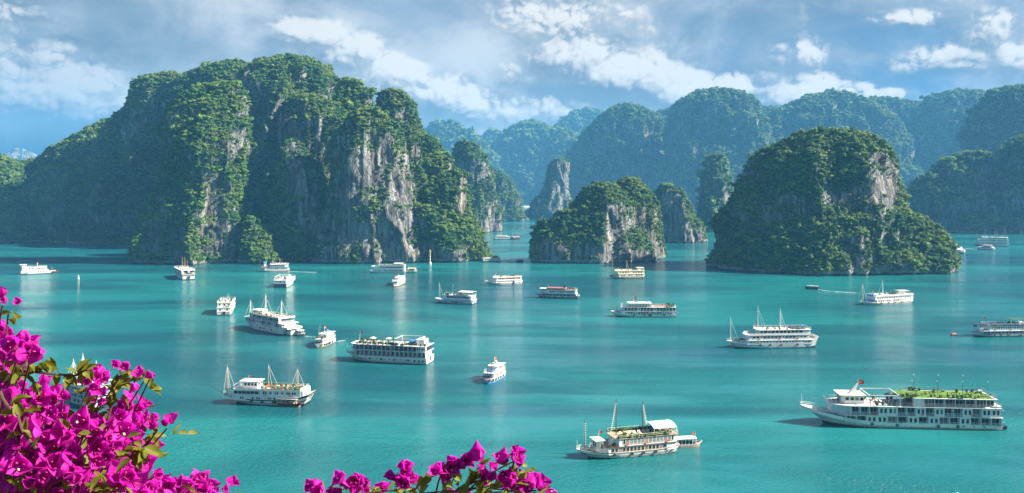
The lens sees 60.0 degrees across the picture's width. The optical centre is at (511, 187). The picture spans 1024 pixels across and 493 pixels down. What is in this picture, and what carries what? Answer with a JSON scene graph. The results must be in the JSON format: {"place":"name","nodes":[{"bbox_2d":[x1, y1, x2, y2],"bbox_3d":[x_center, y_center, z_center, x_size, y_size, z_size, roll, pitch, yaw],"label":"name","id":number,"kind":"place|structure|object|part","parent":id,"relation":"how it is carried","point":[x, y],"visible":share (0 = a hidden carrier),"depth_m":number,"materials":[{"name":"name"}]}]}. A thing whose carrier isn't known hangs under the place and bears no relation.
{"place":"outdoors","nodes":[
{"label":"outdoors","id":0,"kind":"place"},
{"bbox_2d":[5,148,37,160],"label":"distant peak","id":1,"kind":"structure","parent":0,"point":[20,154],"depth_m":4429.32,"materials":[{"name":"stone"}]},
{"bbox_2d":[0,57,488,265],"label":"limestone island","id":2,"kind":"structure","parent":0,"point":[358,177],"depth_m":736.07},
{"bbox_2d":[0,203,1023,492],"bbox_3d":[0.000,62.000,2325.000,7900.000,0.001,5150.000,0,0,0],"label":"sea","id":3,"kind":"structure","parent":0,"point":[586,357],"depth_m":312.29,"materials":[{"name":"liquid"}]},
{"bbox_2d":[18,262,51,274],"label":"houseboat","id":4,"kind":"object","parent":3,"relation":"on","point":[24,270],"visible":0.99,"depth_m":634.11,"materials":[{"name":"paint"}]},
{"bbox_2d":[63,356,111,407],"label":"cruise boat","id":5,"kind":"object","parent":3,"relation":"on","point":[76,399],"visible":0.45,"depth_m":252.36,"materials":[{"name":"paint"}]},
{"bbox_2d":[174,257,194,279],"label":"junk boat","id":6,"kind":"object","parent":3,"relation":"on","point":[184,273],"visible":0.99,"depth_m":596.42,"materials":[{"name":"white paint"}]},
{"bbox_2d":[217,297,234,315],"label":"cruise boat","id":7,"kind":"object","parent":3,"relation":"on","point":[225,307],"visible":1,"depth_m":431.66,"materials":[{"name":"white paint"}]},
{"bbox_2d":[211,363,315,405],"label":"junk boat","id":8,"kind":"object","parent":3,"relation":"on","point":[254,391],"visible":0.99,"depth_m":252.65,"materials":[{"name":"white paint"}]},
{"bbox_2d":[245,297,301,334],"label":"cruise boat","id":9,"kind":"object","parent":3,"relation":"on","point":[266,320],"visible":1,"depth_m":378.64,"materials":[{"name":"white paint"}]},
{"bbox_2d":[258,260,289,271],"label":"tour boat","id":10,"kind":"object","parent":3,"relation":"on","point":[278,267],"visible":0.96,"depth_m":654.26,"materials":[{"name":"white paint"}]},
{"bbox_2d":[273,274,294,287],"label":"cruise boat","id":11,"kind":"object","parent":3,"relation":"on","point":[283,281],"visible":1,"depth_m":550.90,"materials":[{"name":"white paint"}]},
{"bbox_2d":[275,398,301,407],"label":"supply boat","id":12,"kind":"object","parent":3,"relation":"on","point":[289,404],"visible":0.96,"depth_m":250.52,"materials":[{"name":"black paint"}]},
{"bbox_2d":[292,329,305,335],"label":"tender","id":13,"kind":"object","parent":3,"relation":"on","point":[300,333],"visible":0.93,"depth_m":370.66,"materials":[{"name":"white paint"}]},
{"bbox_2d":[314,326,335,347],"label":"tour boat","id":14,"kind":"object","parent":3,"relation":"on","point":[326,338],"visible":1,"depth_m":347.21,"materials":[{"name":"white paint"}]},
{"bbox_2d":[370,262,406,272],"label":"ferry boat","id":15,"kind":"object","parent":3,"relation":"on","point":[393,268],"visible":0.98,"depth_m":640.71,"materials":[{"name":"white paint"}]},
{"bbox_2d":[346,331,433,364],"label":"cruise boat","id":16,"kind":"object","parent":3,"relation":"on","point":[418,351],"visible":1,"depth_m":313.37,"materials":[{"name":"white paint"}]},
{"bbox_2d":[392,274,404,286],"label":"tour boat","id":17,"kind":"object","parent":3,"relation":"on","point":[398,281],"visible":0.98,"depth_m":562.62,"materials":[{"name":"white paint"}]},
{"bbox_2d":[406,264,416,272],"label":"supply boat","id":18,"kind":"object","parent":3,"relation":"on","point":[411,270],"visible":0.98,"depth_m":645.07,"materials":[{"name":"white paint"}]},
{"bbox_2d":[435,285,476,304],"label":"cruise boat","id":19,"kind":"object","parent":3,"relation":"on","point":[461,298],"visible":1,"depth_m":472.30,"materials":[{"name":"paint"}]},
{"bbox_2d":[453,141,528,232],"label":"limestone headland","id":20,"kind":"structure","parent":3,"relation":"on","point":[492,224],"depth_m":1228.13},
{"bbox_2d":[481,254,501,260],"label":"houseboat","id":21,"kind":"object","parent":3,"relation":"on","point":[495,258],"visible":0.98,"depth_m":744.05,"materials":[{"name":"white paint"}]},
{"bbox_2d":[482,357,505,383],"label":"tour boat","id":22,"kind":"object","parent":3,"relation":"on","point":[496,371],"visible":1,"depth_m":284.27,"materials":[{"name":"white paint"}]},
{"bbox_2d":[494,235,509,238],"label":"passenger boat","id":23,"kind":"object","parent":3,"relation":"on","point":[502,237],"visible":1,"depth_m":1056.98,"materials":[{"name":"white paint"}]},
{"bbox_2d":[484,266,522,284],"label":"cruise boat","id":24,"kind":"object","parent":3,"relation":"on","point":[516,278],"visible":1,"depth_m":566.73,"materials":[{"name":"white paint"}]},
{"bbox_2d":[525,160,571,219],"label":"rock spire","id":25,"kind":"object","parent":3,"relation":"on","point":[562,178],"visible":0.74,"depth_m":1709.62,"materials":[{"name":"stone"}]},
{"bbox_2d":[536,284,579,298],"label":"passenger boat","id":26,"kind":"object","parent":3,"relation":"on","point":[564,292],"visible":0.98,"depth_m":495.72,"materials":[{"name":"grey paint"}]},
{"bbox_2d":[530,178,665,263],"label":"limestone islet","id":27,"kind":"object","parent":3,"relation":"on","point":[606,252],"visible":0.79,"depth_m":727.50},
{"bbox_2d":[610,260,644,278],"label":"junk boat","id":28,"kind":"object","parent":3,"relation":"on","point":[638,272],"visible":0.99,"depth_m":603.78,"materials":[{"name":"beige paint"}]},
{"bbox_2d":[576,401,679,458],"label":"cruise boat","id":29,"kind":"object","parent":3,"relation":"on","point":[658,437],"visible":1,"depth_m":204.72,"materials":[{"name":"white paint"}]},
{"bbox_2d":[609,297,677,317],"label":"cruise boat","id":30,"kind":"object","parent":3,"relation":"on","point":[667,310],"visible":0.98,"depth_m":423.03,"materials":[{"name":"white paint"}]},
{"bbox_2d":[656,185,707,242],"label":"limestone stack","id":31,"kind":"object","parent":3,"relation":"on","point":[672,207],"visible":0.66,"depth_m":988.49,"materials":[{"name":"grey stone"}]},
{"bbox_2d":[677,432,701,448],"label":"tender","id":32,"kind":"object","parent":3,"relation":"on","point":[685,443],"visible":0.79,"depth_m":211.30,"materials":[{"name":"white paint"}]},
{"bbox_2d":[726,311,818,348],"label":"cruise boat","id":33,"kind":"object","parent":3,"relation":"on","point":[780,336],"visible":0.99,"depth_m":341.64,"materials":[{"name":"white paint"}]},
{"bbox_2d":[804,282,819,289],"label":"sampan","id":34,"kind":"object","parent":3,"relation":"on","point":[815,288],"visible":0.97,"depth_m":540.56,"materials":[{"name":"grey wood"}]},
{"bbox_2d":[705,133,957,275],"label":"limestone dome","id":35,"kind":"structure","parent":3,"relation":"on","point":[884,184],"depth_m":645.99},
{"bbox_2d":[860,281,913,304],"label":"cruise boat","id":36,"kind":"object","parent":3,"relation":"on","point":[887,298],"visible":1,"depth_m":469.88,"materials":[{"name":"white paint"}]},
{"bbox_2d":[800,374,1006,429],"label":"cruise ship","id":37,"kind":"object","parent":3,"relation":"on","point":[933,408],"visible":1,"depth_m":228.11,"materials":[{"name":"white paint"}]},
{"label":"cabin door","id":38,"kind":"part","parent":37,"relation":"part of","materials":[{"name":"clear glass"}]},
{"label":"cabin door","id":39,"kind":"part","parent":37,"relation":"part of","materials":[{"name":"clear glass"}]},
{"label":"cabin door","id":40,"kind":"part","parent":37,"relation":"part of","materials":[{"name":"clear glass"}]},
{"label":"cabin door","id":41,"kind":"part","parent":37,"relation":"part of","materials":[{"name":"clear glass"}]},
{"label":"cabin door","id":42,"kind":"part","parent":37,"relation":"part of","materials":[{"name":"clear glass"}]},
{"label":"cabin door","id":43,"kind":"part","parent":37,"relation":"part of","materials":[{"name":"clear glass"}]},
{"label":"cabin door","id":44,"kind":"part","parent":37,"relation":"part of","materials":[{"name":"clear glass"}]},
{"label":"cabin door","id":45,"kind":"part","parent":37,"relation":"part of","materials":[{"name":"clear glass"}]},
{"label":"cabin door","id":46,"kind":"part","parent":37,"relation":"part of","materials":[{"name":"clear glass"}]},
{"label":"cabin door","id":47,"kind":"part","parent":37,"relation":"part of","materials":[{"name":"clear glass"}]},
{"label":"cabin door","id":48,"kind":"part","parent":37,"relation":"part of","materials":[{"name":"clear glass"}]},
{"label":"cabin door","id":49,"kind":"part","parent":37,"relation":"part of","materials":[{"name":"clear glass"}]},
{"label":"cabin door","id":50,"kind":"part","parent":37,"relation":"part of","materials":[{"name":"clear glass"}]},
{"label":"cabin door","id":51,"kind":"part","parent":37,"relation":"part of","materials":[{"name":"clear glass"}]},
{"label":"cabin door","id":52,"kind":"part","parent":37,"relation":"part of","materials":[{"name":"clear glass"}]},
{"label":"cabin door","id":53,"kind":"part","parent":37,"relation":"part of","materials":[{"name":"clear glass"}]},
{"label":"cabin door","id":54,"kind":"part","parent":37,"relation":"part of","materials":[{"name":"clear glass"}]},
{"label":"cabin door","id":55,"kind":"part","parent":37,"relation":"part of","materials":[{"name":"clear glass"}]},
{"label":"cabin door","id":56,"kind":"part","parent":37,"relation":"part of","materials":[{"name":"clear glass"}]},
{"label":"cabin door","id":57,"kind":"part","parent":37,"relation":"part of","materials":[{"name":"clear glass"}]},
{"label":"cabin door","id":58,"kind":"part","parent":37,"relation":"part of","materials":[{"name":"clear glass"}]},
{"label":"cabin door","id":59,"kind":"part","parent":37,"relation":"part of","materials":[{"name":"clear glass"}]},
{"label":"cabin door","id":60,"kind":"part","parent":37,"relation":"part of","materials":[{"name":"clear glass"}]},
{"bbox_2d":[956,247,964,253],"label":"cruise boat","id":61,"kind":"object","parent":3,"relation":"on","point":[960,250],"visible":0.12,"depth_m":832.01,"materials":[{"name":"white paint"}]},
{"bbox_2d":[976,245,995,249],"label":"tour boat","id":62,"kind":"object","parent":3,"relation":"on","point":[986,247],"visible":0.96,"depth_m":882.42,"materials":[{"name":"paint"}]},
{"bbox_2d":[973,227,1008,246],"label":"cruise ship","id":63,"kind":"object","parent":3,"relation":"on","point":[1000,241],"visible":0.98,"depth_m":933.38,"materials":[{"name":"white paint"}]},
{"bbox_2d":[970,317,1023,336],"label":"passenger boat","id":64,"kind":"object","parent":3,"relation":"on","point":[1000,329],"visible":0.98,"depth_m":367.99,"materials":[{"name":"paint"}]},
{"bbox_2d":[0,53,1023,274],"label":"forest cover","id":65,"kind":"object","parent":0,"point":[913,256],"depth_m":872.57,"materials":[{"name":"green plant"}]},
{"bbox_2d":[0,0,1023,154],"label":"sky","id":66,"kind":"structure","parent":0,"point":[66,66],"materials":[{"name":"blue"}]},
{"bbox_2d":[426,111,598,202],"bbox_3d":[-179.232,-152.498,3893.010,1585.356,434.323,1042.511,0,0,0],"label":"distant mountains","id":67,"kind":"structure","parent":0,"point":[514,163],"depth_m":3597.83,"materials":[{"name":"stone"}]},
{"bbox_2d":[565,89,1023,233],"bbox_3d":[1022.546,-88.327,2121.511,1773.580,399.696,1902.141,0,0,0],"label":"mountain range","id":68,"kind":"structure","parent":0,"point":[707,120],"depth_m":2318.14,"materials":[{"name":"plant"}]},
{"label":"hillside","id":69,"kind":"structure","parent":0,"visible":0},
{"bbox_2d":[0,286,242,492],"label":"bougainvillea bush","id":70,"kind":"object","parent":69,"relation":"on","point":[50,442],"visible":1,"depth_m":1.78,"materials":[{"name":"pink plant"}]},
{"bbox_2d":[304,440,556,492],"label":"bougainvillea bush","id":71,"kind":"object","parent":69,"relation":"on","point":[525,481],"visible":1,"depth_m":2.00,"materials":[{"name":"pink plant"}]}
]}

